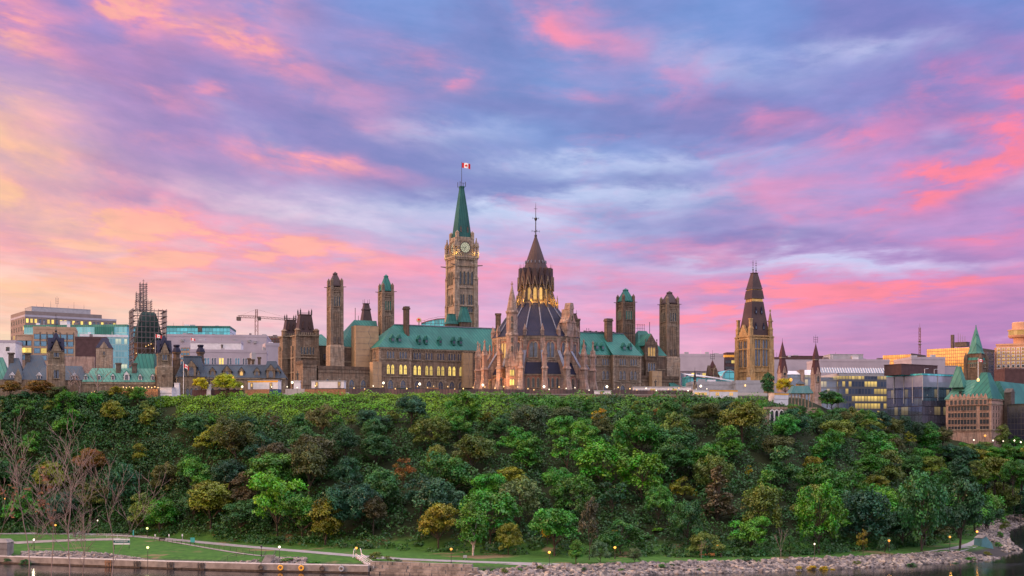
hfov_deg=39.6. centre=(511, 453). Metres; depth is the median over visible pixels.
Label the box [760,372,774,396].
leafy tree
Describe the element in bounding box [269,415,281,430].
leafy tree
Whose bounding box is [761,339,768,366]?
window
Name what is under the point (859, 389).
glass office
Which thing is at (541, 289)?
window
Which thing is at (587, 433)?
leafy tree
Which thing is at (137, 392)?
leafy tree
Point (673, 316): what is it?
window
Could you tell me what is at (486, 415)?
leafy tree
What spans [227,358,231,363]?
window
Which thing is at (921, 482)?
tree
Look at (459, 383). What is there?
window
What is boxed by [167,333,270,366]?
pale hall
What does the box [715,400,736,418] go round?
leafy tree
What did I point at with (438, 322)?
glass roof building
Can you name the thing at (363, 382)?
window
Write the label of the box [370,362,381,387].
scaffold sheet
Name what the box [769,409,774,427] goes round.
window
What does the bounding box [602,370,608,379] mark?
window
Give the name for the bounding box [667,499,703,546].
leafy tree
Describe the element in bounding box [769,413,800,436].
leafy tree
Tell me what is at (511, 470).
leafy tree
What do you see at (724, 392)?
site trailer
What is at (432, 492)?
leafy tree
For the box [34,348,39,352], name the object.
window
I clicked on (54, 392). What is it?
leafy tree
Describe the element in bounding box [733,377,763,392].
dark wall building
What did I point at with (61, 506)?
leafy tree
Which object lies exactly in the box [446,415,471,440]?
leafy tree
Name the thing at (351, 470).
leafy tree
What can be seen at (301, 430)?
leafy tree
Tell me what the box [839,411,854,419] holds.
leafy tree
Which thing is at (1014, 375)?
red brick block
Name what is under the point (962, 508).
leafy tree
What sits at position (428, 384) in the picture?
window
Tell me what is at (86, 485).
leafy tree
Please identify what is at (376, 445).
leafy tree
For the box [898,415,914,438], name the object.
leafy tree
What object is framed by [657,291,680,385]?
ventilation tower
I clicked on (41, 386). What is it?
leafy tree
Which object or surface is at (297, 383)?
statue
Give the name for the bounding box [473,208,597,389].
round library
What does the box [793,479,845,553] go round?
tree
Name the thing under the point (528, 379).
window
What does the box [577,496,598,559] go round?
leafy tree
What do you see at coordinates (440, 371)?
window
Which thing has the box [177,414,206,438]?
leafy tree
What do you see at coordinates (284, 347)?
mansard tower
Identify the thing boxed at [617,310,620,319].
window
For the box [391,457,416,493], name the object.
leafy tree
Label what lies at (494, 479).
leafy tree
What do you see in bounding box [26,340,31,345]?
window
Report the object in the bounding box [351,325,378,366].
scaffold sheet
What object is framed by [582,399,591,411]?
leafy tree
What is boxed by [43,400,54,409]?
leafy tree
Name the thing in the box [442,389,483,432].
leafy tree
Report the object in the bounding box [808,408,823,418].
leafy tree
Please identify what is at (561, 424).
leafy tree
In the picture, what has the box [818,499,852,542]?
leafy tree
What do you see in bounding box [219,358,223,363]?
window
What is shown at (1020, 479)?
leafy tree
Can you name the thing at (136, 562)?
fender
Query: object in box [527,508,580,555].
leafy tree
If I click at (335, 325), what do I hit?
ventilation tower
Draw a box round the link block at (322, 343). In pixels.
[319,334,326,365]
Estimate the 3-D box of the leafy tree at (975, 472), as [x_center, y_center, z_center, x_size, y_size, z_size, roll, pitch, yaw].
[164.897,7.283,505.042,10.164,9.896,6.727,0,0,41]
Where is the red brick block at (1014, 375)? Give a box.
[994,368,1023,383]
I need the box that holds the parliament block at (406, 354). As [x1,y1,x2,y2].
[370,306,642,389]
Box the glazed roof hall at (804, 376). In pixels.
[788,370,810,400]
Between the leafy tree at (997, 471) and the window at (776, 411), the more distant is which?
the leafy tree at (997, 471)
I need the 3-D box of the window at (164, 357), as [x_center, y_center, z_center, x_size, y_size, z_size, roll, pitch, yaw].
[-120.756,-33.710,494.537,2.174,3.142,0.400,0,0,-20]
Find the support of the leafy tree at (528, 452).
on the ground
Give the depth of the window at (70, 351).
724.36 m
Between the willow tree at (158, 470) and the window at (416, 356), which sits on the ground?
the willow tree at (158, 470)
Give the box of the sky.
[0,0,1023,358]
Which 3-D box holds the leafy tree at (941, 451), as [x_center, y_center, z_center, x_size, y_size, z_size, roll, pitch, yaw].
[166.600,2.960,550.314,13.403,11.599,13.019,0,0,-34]
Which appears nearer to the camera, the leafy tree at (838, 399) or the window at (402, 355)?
the leafy tree at (838, 399)
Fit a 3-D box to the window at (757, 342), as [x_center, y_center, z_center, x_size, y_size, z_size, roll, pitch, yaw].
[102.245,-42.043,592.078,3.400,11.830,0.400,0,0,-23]
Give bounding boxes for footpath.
[138,533,276,556]
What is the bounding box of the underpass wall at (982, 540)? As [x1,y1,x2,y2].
[974,535,992,548]
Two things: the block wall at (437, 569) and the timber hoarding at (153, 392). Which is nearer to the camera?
the block wall at (437, 569)
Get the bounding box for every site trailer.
[159,387,175,395]
[247,380,281,395]
[311,381,345,393]
[594,390,611,393]
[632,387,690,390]
[691,389,708,395]
[709,389,737,397]
[768,392,788,404]
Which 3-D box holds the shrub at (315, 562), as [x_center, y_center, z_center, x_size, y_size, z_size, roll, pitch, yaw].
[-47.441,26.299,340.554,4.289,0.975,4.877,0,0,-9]
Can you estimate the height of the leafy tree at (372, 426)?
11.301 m
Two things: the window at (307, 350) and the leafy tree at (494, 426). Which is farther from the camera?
the window at (307, 350)
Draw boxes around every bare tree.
[0,405,106,575]
[9,438,170,575]
[65,369,80,391]
[82,363,110,392]
[776,530,788,550]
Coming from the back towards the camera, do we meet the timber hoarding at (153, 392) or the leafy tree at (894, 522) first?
the timber hoarding at (153, 392)
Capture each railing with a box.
[155,537,253,552]
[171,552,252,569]
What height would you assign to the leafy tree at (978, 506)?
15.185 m
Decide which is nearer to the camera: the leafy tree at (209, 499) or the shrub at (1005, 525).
the leafy tree at (209, 499)
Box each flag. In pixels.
[155,334,161,352]
[462,163,469,168]
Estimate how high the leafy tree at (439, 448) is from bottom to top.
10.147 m
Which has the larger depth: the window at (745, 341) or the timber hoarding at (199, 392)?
the window at (745, 341)
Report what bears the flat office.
on the ground
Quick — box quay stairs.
[261,551,275,562]
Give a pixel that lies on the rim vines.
(169, 400)
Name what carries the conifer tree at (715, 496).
on the ground
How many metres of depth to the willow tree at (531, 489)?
375.79 m
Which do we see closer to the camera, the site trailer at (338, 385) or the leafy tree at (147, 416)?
the leafy tree at (147, 416)
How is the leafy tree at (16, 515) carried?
on the ground
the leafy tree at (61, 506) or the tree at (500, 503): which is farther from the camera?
the leafy tree at (61, 506)
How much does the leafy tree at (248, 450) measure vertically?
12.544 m
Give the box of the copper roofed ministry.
[944,366,1023,464]
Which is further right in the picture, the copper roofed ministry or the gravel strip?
the copper roofed ministry
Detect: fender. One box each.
[104,560,111,565]
[133,561,139,566]
[166,562,173,567]
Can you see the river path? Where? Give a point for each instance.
(970, 543)
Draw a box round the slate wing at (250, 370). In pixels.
[175,356,287,395]
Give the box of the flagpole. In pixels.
[183,361,183,396]
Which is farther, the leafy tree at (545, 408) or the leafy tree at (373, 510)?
the leafy tree at (545, 408)
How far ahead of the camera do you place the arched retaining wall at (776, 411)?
447.30 m
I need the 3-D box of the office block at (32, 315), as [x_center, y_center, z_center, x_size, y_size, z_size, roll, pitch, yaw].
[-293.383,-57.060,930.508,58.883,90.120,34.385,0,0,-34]
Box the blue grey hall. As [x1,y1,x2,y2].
[774,352,822,391]
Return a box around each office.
[16,324,77,368]
[24,321,135,367]
[80,332,127,367]
[190,348,255,363]
[680,352,723,385]
[723,352,733,370]
[820,367,886,427]
[883,353,925,363]
[884,364,952,432]
[927,334,994,378]
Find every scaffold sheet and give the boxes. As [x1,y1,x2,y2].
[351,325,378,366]
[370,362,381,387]
[461,352,472,387]
[649,371,661,386]
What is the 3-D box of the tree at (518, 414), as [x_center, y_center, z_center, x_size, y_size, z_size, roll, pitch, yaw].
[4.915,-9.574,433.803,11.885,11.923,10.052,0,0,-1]
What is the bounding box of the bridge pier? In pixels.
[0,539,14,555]
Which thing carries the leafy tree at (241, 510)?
on the ground
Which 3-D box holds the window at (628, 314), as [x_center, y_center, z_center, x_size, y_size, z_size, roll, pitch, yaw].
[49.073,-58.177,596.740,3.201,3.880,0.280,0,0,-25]
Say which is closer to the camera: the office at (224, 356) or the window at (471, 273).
the window at (471, 273)
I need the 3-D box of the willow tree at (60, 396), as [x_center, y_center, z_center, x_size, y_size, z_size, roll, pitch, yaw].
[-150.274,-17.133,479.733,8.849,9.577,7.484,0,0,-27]
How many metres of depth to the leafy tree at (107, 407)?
471.80 m
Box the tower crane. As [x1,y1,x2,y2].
[236,309,292,334]
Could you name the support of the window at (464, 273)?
in the clock tower at (461, 267)
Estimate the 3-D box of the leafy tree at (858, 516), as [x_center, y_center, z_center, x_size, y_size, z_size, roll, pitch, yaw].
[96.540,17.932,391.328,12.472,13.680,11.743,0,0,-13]
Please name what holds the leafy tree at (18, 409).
on the ground
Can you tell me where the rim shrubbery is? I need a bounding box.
[509,388,768,412]
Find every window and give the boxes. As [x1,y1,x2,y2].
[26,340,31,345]
[26,348,31,352]
[34,334,39,338]
[34,341,39,345]
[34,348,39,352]
[41,348,46,352]
[53,352,59,357]
[53,369,59,378]
[68,334,72,339]
[68,341,73,346]
[68,349,73,353]
[161,353,167,360]
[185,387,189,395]
[211,358,215,363]
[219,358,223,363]
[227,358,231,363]
[235,358,239,363]
[242,358,246,363]
[300,346,314,354]
[334,296,340,305]
[348,379,354,391]
[360,379,366,387]
[385,300,390,309]
[386,351,394,358]
[386,364,394,374]
[387,379,393,388]
[399,351,406,358]
[399,364,407,374]
[399,379,406,387]
[413,352,420,359]
[413,365,421,375]
[414,380,420,388]
[425,352,432,360]
[425,365,432,375]
[425,380,431,388]
[436,353,444,360]
[436,366,444,375]
[437,380,443,388]
[448,353,455,360]
[448,366,455,376]
[448,381,454,388]
[457,381,462,388]
[459,271,461,283]
[459,294,464,304]
[463,271,465,283]
[466,271,469,284]
[467,294,472,304]
[467,306,472,312]
[470,271,473,284]
[501,342,505,358]
[509,369,514,375]
[509,379,514,385]
[526,377,530,387]
[527,287,530,299]
[529,341,537,357]
[531,377,534,387]
[533,287,536,299]
[536,377,539,387]
[539,287,542,299]
[546,341,554,357]
[551,377,553,387]
[555,377,558,387]
[561,342,565,357]
[573,343,576,357]
[602,358,609,365]
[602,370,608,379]
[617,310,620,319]
[619,358,626,365]
[619,370,625,379]
[625,310,631,318]
[630,359,636,365]
[630,371,637,380]
[647,347,655,356]
[647,362,655,371]
[661,312,664,321]
[670,312,676,320]
[680,373,683,384]
[738,340,742,368]
[743,339,746,367]
[754,339,760,366]
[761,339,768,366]
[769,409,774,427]
[774,409,778,420]
[969,363,975,367]
[1008,330,1023,335]
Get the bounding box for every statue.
[174,375,179,395]
[206,378,211,395]
[294,371,300,388]
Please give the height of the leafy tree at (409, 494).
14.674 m
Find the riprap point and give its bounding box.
[975,514,1023,551]
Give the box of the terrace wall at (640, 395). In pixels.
[472,393,706,397]
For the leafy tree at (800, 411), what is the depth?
465.58 m
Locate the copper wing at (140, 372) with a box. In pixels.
[82,353,164,395]
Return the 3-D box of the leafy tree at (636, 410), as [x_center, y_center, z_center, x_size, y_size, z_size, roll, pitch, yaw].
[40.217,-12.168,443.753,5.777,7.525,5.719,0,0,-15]
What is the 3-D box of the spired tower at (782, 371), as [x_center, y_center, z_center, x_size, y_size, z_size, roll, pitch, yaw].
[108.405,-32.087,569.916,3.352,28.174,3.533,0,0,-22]
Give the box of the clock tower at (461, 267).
[442,162,482,326]
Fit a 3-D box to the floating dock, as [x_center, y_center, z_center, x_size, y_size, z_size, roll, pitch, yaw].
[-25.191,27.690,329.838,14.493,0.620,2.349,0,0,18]
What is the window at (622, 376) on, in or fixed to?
in the parliament block at (406, 354)
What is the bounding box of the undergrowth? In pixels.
[0,390,1023,557]
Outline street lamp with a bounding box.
[1014,440,1014,522]
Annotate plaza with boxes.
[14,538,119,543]
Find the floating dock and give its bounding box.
[373,571,422,572]
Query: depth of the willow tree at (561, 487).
378.24 m
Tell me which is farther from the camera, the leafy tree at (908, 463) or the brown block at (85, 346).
the brown block at (85, 346)
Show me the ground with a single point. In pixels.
(158, 549)
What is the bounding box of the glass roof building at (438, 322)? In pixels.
[421,317,444,325]
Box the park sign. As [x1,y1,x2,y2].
[113,539,129,548]
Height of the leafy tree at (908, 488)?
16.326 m
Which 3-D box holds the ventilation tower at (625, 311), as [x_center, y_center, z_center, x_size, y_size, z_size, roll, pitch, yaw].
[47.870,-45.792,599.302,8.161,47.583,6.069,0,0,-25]
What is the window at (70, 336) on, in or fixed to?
in the tan office
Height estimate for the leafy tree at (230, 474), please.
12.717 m
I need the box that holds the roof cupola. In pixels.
[360,299,371,320]
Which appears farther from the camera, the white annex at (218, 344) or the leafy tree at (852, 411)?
the white annex at (218, 344)
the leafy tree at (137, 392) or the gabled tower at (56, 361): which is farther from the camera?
the gabled tower at (56, 361)
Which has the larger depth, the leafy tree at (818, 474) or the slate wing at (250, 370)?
the slate wing at (250, 370)
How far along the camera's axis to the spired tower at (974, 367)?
608.07 m
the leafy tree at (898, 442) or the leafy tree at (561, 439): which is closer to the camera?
the leafy tree at (561, 439)
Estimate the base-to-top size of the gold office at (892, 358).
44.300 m
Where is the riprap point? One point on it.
(991, 532)
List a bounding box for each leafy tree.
[0,381,21,398]
[0,400,4,412]
[0,429,9,439]
[0,458,17,482]
[0,491,41,521]
[11,399,37,420]
[16,391,30,403]
[18,430,43,455]
[22,380,55,395]
[33,460,71,487]
[42,491,77,521]
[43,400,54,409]
[45,386,68,396]
[51,407,87,430]
[71,447,107,474]
[77,479,108,519]
[100,399,129,424]
[108,386,123,394]
[122,386,132,397]
[127,492,153,525]
[129,386,147,403]
[132,443,149,463]
[137,405,159,427]
[139,400,148,411]
[142,497,180,532]
[172,413,180,423]
[175,454,213,490]
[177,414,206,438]
[178,489,199,518]
[187,480,233,528]
[192,377,208,389]
[192,424,226,451]
[207,413,215,422]
[207,458,245,490]
[210,416,259,463]
[211,373,242,395]
[219,499,259,533]
[227,472,256,502]
[235,415,257,426]
[239,430,276,458]
[243,451,307,485]
[246,471,308,536]
[254,441,290,466]
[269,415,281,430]
[275,490,314,537]
[283,434,338,465]
[288,425,320,445]
[290,440,327,494]
[291,413,305,425]
[304,402,340,433]
[304,497,343,544]
[308,483,350,538]
[331,425,360,456]
[331,455,363,487]
[332,416,343,424]
[336,478,356,516]
[340,483,383,531]
[346,415,356,427]
[356,409,383,425]
[359,418,388,435]
[359,495,387,535]
[360,433,393,461]
[363,467,402,503]
[379,418,392,425]
[387,411,399,420]
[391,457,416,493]
[395,394,427,426]
[402,472,431,517]
[412,476,465,532]
[417,502,458,547]
[418,450,478,488]
[426,444,446,471]
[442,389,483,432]
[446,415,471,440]
[449,434,496,474]
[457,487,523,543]
[461,430,500,452]
[467,473,506,513]
[478,412,494,422]
[485,417,509,437]
[494,522,523,554]
[495,425,533,451]
[497,466,526,485]
[510,431,545,472]
[524,405,534,420]
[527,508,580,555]
[539,405,551,413]
[541,466,574,487]
[544,416,577,448]
[548,406,580,418]
[549,431,583,468]
[555,398,575,409]
[568,417,604,449]
[568,540,584,563]
[569,494,593,520]
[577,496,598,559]
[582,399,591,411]
[586,405,603,420]
[587,412,613,435]
[587,539,611,562]
[591,408,606,419]
[592,481,627,522]
[595,517,642,554]
[608,407,623,417]
[610,411,662,471]
[626,405,651,425]
[626,431,652,450]
[627,547,641,562]
[634,402,648,418]
[642,484,674,523]
[650,426,698,455]
[653,441,693,482]
[656,399,687,423]
[660,412,694,434]
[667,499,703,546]
[669,476,697,501]
[685,531,726,554]
[687,443,728,467]
[690,402,721,429]
[714,425,745,460]
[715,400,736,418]
[718,400,766,443]
[727,516,772,547]
[754,470,783,499]
[758,403,771,413]
[759,445,803,492]
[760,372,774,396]
[762,435,796,461]
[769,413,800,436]
[775,377,793,392]
[779,408,809,438]
[781,535,798,556]
[787,403,802,413]
[788,405,800,416]
[788,484,834,520]
[791,462,854,495]
[797,406,807,414]
[802,456,822,466]
[807,431,840,467]
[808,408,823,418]
[818,390,836,407]
[818,392,846,409]
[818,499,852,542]
[819,419,855,438]
[823,428,844,446]
[824,412,855,428]
[826,407,853,418]
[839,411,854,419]
[844,406,865,425]
[844,497,884,532]
[846,468,866,491]
[850,427,866,445]
[851,453,889,475]
[853,409,877,429]
[855,430,904,459]
[856,529,867,551]
[860,418,886,431]
[861,474,890,493]
[862,424,884,441]
[862,483,917,537]
[866,411,892,429]
[875,449,905,483]
[875,507,930,543]
[875,536,893,553]
[882,417,904,434]
[887,477,931,504]
[888,437,905,449]
[895,450,919,477]
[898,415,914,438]
[901,454,925,472]
[904,431,916,448]
[906,421,926,446]
[908,509,936,544]
[910,447,935,470]
[916,423,942,448]
[916,456,946,476]
[923,421,939,449]
[926,507,951,540]
[929,466,951,488]
[930,474,987,548]
[932,446,952,460]
[936,426,952,449]
[939,461,957,489]
[939,499,989,537]
[941,444,972,468]
[944,457,975,480]
[948,448,980,467]
[950,492,987,532]
[960,443,976,465]
[967,448,991,465]
[969,460,991,479]
[972,462,998,491]
[973,494,997,531]
[974,443,993,453]
[977,456,1004,493]
[978,441,993,448]
[981,506,1004,529]
[983,482,1023,510]
[985,447,1013,459]
[989,459,1017,489]
[993,424,1010,444]
[998,460,1023,494]
[999,443,1015,458]
[1008,436,1023,445]
[1008,445,1023,459]
[1014,470,1023,484]
[1015,459,1023,490]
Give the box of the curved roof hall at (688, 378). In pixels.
[682,374,732,386]
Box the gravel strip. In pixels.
[20,550,307,562]
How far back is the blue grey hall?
820.82 m
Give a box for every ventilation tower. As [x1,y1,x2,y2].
[324,272,343,369]
[377,275,396,335]
[614,288,634,345]
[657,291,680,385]
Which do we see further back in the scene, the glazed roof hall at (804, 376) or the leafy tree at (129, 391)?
the glazed roof hall at (804, 376)
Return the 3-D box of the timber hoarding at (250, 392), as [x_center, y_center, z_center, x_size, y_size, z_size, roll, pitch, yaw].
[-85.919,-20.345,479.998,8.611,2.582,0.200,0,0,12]
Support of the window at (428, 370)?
in the parliament block at (406, 354)
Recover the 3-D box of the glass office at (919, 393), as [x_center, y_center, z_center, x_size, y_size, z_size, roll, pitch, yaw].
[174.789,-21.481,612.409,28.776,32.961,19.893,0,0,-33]
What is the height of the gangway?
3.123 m
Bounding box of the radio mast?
[918,327,921,353]
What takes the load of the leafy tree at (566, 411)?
on the ground
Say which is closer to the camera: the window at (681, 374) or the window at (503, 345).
the window at (503, 345)
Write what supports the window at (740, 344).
in the stone tower at (754, 350)
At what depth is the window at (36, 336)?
720.48 m
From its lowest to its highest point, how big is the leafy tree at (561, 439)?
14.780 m
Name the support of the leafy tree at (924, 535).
on the ground
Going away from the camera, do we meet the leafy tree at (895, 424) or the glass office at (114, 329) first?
the leafy tree at (895, 424)
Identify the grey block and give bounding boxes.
[181,345,189,363]
[250,342,278,364]
[256,350,267,364]
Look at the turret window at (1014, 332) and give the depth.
846.55 m
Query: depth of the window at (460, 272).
581.12 m
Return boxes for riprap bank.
[468,515,1021,575]
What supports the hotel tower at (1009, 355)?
on the ground
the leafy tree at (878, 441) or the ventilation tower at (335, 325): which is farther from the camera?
the ventilation tower at (335, 325)
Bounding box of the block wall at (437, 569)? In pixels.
[370,561,479,575]
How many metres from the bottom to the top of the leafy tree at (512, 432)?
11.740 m
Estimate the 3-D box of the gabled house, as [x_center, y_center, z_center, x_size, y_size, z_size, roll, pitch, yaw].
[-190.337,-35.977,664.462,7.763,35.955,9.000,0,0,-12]
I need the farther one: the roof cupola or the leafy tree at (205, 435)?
the roof cupola
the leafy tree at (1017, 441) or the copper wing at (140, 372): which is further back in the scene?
the leafy tree at (1017, 441)
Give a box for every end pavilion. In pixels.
[344,308,376,365]
[635,322,666,378]
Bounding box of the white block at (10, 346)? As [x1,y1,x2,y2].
[0,340,22,366]
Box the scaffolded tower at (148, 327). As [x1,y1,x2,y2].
[128,279,167,365]
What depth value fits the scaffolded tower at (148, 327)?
564.44 m
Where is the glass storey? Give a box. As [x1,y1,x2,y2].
[167,323,235,334]
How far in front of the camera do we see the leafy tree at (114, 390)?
483.25 m
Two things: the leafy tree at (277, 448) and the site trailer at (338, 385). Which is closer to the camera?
the leafy tree at (277, 448)
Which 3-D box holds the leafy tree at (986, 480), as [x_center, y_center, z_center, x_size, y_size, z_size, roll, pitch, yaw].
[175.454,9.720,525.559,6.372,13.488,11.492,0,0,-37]
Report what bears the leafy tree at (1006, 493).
on the ground
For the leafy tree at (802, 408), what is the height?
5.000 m
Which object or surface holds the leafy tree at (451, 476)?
on the ground
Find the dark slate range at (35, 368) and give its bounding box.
[0,353,94,396]
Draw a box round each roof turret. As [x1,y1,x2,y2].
[172,345,180,386]
[196,345,204,363]
[444,314,457,326]
[457,307,471,326]
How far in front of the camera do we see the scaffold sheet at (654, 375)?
584.52 m
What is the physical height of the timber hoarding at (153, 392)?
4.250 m
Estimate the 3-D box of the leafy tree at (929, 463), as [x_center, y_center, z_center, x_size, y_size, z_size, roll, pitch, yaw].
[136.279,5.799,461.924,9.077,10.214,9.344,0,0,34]
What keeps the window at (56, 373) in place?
in the gabled tower at (56, 361)
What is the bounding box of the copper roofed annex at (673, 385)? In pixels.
[669,383,681,386]
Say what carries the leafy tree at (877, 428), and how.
on the ground
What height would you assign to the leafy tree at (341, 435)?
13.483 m
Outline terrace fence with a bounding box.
[349,388,692,395]
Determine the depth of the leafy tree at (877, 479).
429.87 m
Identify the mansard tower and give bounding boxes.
[278,315,295,388]
[290,308,319,388]
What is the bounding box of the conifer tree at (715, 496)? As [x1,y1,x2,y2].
[700,465,738,519]
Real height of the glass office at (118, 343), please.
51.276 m
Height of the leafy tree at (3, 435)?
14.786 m
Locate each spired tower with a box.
[693,372,696,388]
[705,350,719,379]
[777,339,787,392]
[810,336,821,405]
[964,325,987,379]
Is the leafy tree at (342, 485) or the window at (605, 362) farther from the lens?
the window at (605, 362)
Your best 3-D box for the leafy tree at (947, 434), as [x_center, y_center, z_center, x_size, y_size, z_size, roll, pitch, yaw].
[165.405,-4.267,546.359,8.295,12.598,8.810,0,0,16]
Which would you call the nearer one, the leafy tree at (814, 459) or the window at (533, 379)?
the leafy tree at (814, 459)
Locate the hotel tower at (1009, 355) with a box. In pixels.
[994,322,1023,369]
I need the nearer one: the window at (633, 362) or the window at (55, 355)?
the window at (55, 355)
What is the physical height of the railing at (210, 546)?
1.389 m
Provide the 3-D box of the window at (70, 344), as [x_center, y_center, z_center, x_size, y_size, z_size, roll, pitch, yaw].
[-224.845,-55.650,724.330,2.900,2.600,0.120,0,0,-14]
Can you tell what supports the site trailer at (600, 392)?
on the ground
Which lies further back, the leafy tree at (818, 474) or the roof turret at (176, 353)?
the roof turret at (176, 353)
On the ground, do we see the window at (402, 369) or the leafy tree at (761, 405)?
the leafy tree at (761, 405)
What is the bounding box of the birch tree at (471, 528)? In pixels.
[454,500,488,555]
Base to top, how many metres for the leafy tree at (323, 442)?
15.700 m
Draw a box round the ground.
[0,392,1020,569]
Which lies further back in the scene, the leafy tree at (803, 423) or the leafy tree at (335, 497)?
the leafy tree at (803, 423)
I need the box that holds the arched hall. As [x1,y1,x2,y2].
[704,369,733,380]
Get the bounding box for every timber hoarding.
[122,386,158,397]
[192,389,243,396]
[245,389,269,395]
[285,389,303,394]
[305,389,345,394]
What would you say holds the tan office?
on the ground
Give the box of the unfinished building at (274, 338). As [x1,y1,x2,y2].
[262,334,278,342]
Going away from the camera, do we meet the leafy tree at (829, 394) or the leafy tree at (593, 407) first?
the leafy tree at (593, 407)
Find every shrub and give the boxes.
[19,559,31,564]
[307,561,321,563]
[367,552,381,560]
[999,521,1010,529]
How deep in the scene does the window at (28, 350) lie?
720.48 m
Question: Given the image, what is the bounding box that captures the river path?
[0,530,990,568]
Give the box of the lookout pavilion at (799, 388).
[787,381,816,413]
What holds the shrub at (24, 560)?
on the ground
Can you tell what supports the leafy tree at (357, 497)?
on the ground
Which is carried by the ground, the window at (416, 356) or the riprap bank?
the riprap bank
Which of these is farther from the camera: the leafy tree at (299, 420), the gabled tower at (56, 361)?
the gabled tower at (56, 361)
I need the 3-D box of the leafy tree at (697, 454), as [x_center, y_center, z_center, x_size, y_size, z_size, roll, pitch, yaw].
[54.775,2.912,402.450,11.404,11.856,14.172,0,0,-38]
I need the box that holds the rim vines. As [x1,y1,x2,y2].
[153,390,519,425]
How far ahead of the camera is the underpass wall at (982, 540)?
397.19 m
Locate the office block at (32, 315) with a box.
[10,298,116,340]
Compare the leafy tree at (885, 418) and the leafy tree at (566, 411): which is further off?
the leafy tree at (885, 418)
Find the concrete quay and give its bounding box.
[0,555,370,572]
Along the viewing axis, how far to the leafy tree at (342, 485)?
396.11 m
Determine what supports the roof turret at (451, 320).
on the parliament block at (406, 354)
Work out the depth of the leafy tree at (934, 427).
540.29 m
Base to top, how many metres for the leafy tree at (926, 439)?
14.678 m
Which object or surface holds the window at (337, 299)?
in the ventilation tower at (335, 325)
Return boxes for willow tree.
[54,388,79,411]
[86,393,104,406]
[103,461,141,504]
[149,461,180,490]
[407,414,451,447]
[497,475,541,523]
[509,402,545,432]
[548,472,596,509]
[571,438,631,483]
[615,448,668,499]
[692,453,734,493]
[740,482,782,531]
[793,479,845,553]
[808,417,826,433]
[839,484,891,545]
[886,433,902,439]
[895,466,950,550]
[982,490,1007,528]
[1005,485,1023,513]
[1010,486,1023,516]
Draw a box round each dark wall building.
[686,379,732,388]
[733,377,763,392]
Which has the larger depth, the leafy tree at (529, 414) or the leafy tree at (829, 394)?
the leafy tree at (829, 394)
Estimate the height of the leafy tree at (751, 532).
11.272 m
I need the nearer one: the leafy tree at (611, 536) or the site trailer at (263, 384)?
the leafy tree at (611, 536)
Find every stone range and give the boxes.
[295,360,317,392]
[317,366,369,391]
[641,375,678,386]
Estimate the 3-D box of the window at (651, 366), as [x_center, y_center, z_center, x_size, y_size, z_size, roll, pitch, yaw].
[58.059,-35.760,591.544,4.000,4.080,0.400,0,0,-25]
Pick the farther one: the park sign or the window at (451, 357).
the window at (451, 357)
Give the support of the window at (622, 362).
in the parliament block at (406, 354)
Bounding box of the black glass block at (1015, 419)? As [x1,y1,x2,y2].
[1007,404,1023,446]
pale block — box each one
[807,352,889,375]
[894,355,955,373]
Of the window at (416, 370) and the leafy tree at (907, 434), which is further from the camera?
the window at (416, 370)
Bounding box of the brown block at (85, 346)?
[75,334,108,367]
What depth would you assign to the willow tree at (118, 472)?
443.77 m
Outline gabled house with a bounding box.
[95,338,112,367]
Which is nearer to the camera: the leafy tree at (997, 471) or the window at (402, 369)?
the leafy tree at (997, 471)
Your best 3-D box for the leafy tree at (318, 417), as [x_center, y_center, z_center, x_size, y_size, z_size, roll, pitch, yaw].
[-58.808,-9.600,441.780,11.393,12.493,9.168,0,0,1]
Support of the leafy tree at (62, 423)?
on the ground
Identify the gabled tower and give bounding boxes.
[47,324,64,393]
[155,336,172,395]
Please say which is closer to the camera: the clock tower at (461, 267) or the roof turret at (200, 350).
the roof turret at (200, 350)
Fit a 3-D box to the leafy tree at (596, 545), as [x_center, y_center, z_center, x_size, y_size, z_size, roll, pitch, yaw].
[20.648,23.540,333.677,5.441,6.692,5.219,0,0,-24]
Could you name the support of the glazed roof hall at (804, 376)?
on the ground
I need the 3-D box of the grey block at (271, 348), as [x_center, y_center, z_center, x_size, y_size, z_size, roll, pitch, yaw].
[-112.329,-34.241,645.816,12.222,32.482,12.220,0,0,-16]
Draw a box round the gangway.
[355,553,373,567]
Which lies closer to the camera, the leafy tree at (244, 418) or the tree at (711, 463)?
the tree at (711, 463)
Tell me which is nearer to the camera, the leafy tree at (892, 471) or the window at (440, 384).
the leafy tree at (892, 471)
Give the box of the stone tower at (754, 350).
[734,263,773,392]
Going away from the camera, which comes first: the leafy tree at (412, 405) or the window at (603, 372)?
the leafy tree at (412, 405)
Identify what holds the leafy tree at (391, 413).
on the ground
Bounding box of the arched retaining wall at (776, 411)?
[761,407,787,427]
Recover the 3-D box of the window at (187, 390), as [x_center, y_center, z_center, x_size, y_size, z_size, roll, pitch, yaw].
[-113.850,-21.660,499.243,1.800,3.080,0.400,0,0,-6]
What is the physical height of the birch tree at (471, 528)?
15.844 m
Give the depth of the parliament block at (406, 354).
550.79 m
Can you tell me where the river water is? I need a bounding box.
[0,524,1023,575]
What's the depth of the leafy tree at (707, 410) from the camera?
435.48 m
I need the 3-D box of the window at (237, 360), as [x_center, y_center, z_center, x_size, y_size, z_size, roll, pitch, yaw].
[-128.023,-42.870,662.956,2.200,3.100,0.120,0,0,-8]
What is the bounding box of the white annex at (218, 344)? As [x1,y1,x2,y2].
[190,338,243,349]

